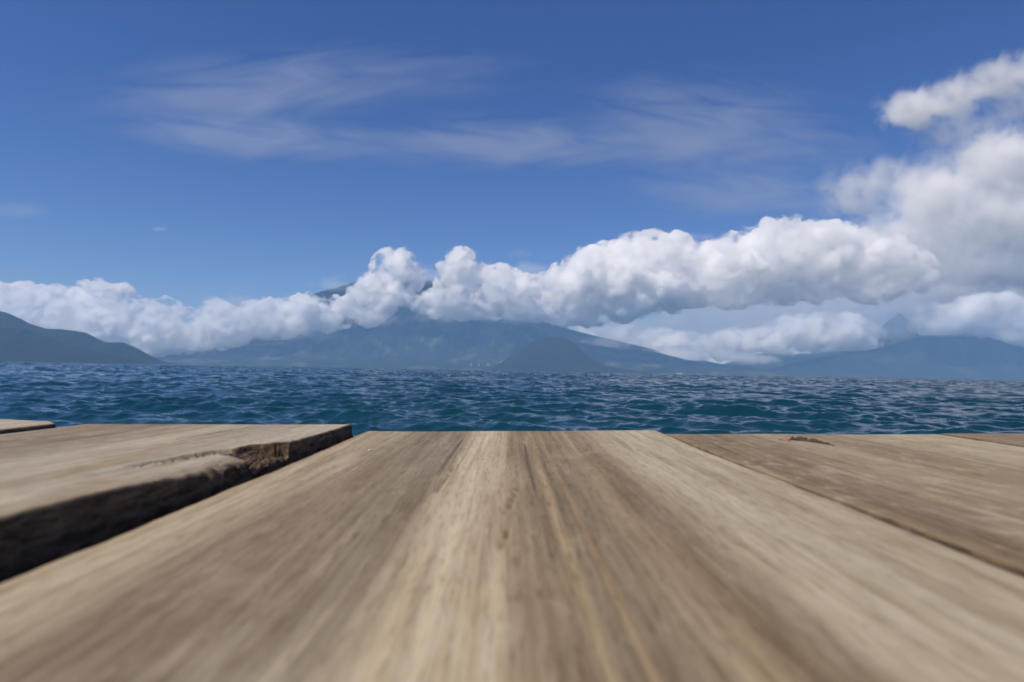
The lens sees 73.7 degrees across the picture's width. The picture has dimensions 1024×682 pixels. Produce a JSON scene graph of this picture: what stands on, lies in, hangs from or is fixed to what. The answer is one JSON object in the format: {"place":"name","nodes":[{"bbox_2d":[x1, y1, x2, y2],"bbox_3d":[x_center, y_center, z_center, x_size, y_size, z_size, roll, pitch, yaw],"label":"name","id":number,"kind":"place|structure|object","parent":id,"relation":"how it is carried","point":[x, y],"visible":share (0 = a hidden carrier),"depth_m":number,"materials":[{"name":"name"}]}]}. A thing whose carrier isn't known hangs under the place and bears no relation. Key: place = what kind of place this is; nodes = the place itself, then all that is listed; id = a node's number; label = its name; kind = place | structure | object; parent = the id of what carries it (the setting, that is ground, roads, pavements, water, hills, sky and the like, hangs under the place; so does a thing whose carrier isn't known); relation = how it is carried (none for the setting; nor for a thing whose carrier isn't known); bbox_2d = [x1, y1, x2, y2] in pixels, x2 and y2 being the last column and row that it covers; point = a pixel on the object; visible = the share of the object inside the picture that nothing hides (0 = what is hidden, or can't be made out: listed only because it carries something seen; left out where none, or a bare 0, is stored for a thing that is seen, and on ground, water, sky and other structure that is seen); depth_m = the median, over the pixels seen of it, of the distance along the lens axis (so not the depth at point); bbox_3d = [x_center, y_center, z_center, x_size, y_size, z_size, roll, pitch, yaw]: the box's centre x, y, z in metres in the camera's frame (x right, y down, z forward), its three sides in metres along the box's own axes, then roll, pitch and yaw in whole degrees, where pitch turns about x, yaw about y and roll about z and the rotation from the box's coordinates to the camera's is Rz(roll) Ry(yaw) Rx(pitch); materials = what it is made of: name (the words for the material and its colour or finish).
{"place":"outdoors","nodes":[
{"label":"outdoors","id":0,"kind":"place"},
{"bbox_2d":[0,419,55,433],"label":"plank","id":1,"kind":"object","parent":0,"point":[9,426],"visible":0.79,"depth_m":0.62,"materials":[{"name":"beige wood"}]},
{"bbox_2d":[0,327,146,363],"bbox_3d":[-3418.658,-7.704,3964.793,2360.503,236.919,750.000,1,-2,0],"label":"hill","id":2,"kind":"structure","parent":0,"point":[21,345],"depth_m":3965.15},
{"bbox_2d":[0,311,172,363],"bbox_3d":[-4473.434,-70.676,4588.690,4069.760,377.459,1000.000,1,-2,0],"label":"hill","id":3,"kind":"structure","parent":0,"point":[84,340],"depth_m":4783.09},
{"bbox_2d":[0,424,352,583],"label":"plank","id":4,"kind":"object","parent":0,"point":[66,491],"visible":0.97,"depth_m":0.36,"materials":[{"name":"brown wood"}]},
{"bbox_2d":[141,275,714,362],"bbox_3d":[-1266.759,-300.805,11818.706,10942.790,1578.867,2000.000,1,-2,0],"label":"volcano","id":5,"kind":"structure","parent":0,"point":[368,300],"depth_m":11461.54},
{"bbox_2d":[156,308,765,371],"bbox_3d":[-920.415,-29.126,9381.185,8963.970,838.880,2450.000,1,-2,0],"label":"mountain","id":6,"kind":"structure","parent":0,"point":[435,334],"depth_m":8848.55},
{"bbox_2d":[157,358,817,375],"bbox_3d":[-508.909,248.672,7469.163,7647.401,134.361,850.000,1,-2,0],"label":"hills","id":7,"kind":"structure","parent":0,"point":[449,364],"depth_m":7252.09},
{"bbox_2d":[0,361,1023,436],"bbox_3d":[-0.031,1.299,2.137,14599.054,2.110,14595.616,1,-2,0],"label":"water","id":8,"kind":"structure","parent":0,"point":[65,394],"depth_m":26.64,"materials":[{"name":"blue liquid"}]},
{"bbox_2d":[0,430,1023,681],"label":"plank","id":9,"kind":"object","parent":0,"point":[542,556],"visible":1,"depth_m":0.21,"materials":[{"name":"brown wood"}]},
{"bbox_2d":[0,0,1023,363],"label":"sky","id":10,"kind":"structure","parent":0,"point":[717,181],"materials":[{"name":"blue"}]},
{"bbox_2d":[484,337,650,372],"bbox_3d":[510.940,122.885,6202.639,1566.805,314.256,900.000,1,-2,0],"label":"hill","id":11,"kind":"structure","parent":0,"point":[561,354],"depth_m":5953.76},
{"bbox_2d":[726,313,930,369],"bbox_3d":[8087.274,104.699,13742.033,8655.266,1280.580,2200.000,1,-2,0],"label":"mountain","id":12,"kind":"structure","parent":0,"point":[899,327],"depth_m":13377.22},
{"bbox_2d":[665,434,1023,576],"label":"plank","id":13,"kind":"object","parent":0,"point":[964,496],"visible":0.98,"depth_m":0.44,"materials":[{"name":"brown wood"}]},
{"bbox_2d":[779,436,834,445],"bbox_3d":[0.284,0.094,0.638,0.026,0.005,0.074,2,-3,-28],"label":"splinter","id":14,"kind":"object","parent":13,"relation":"on","point":[801,438],"visible":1,"depth_m":0.65,"materials":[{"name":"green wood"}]},
{"bbox_2d":[763,328,1023,379],"bbox_3d":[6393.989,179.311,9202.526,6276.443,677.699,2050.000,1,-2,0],"label":"mountain","id":15,"kind":"structure","parent":0,"point":[967,353],"depth_m":8635.91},
{"bbox_2d":[939,433,1023,446],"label":"plank","id":16,"kind":"object","parent":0,"point":[1014,439],"visible":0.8,"depth_m":0.69,"materials":[{"name":"brown wood"}]}
]}

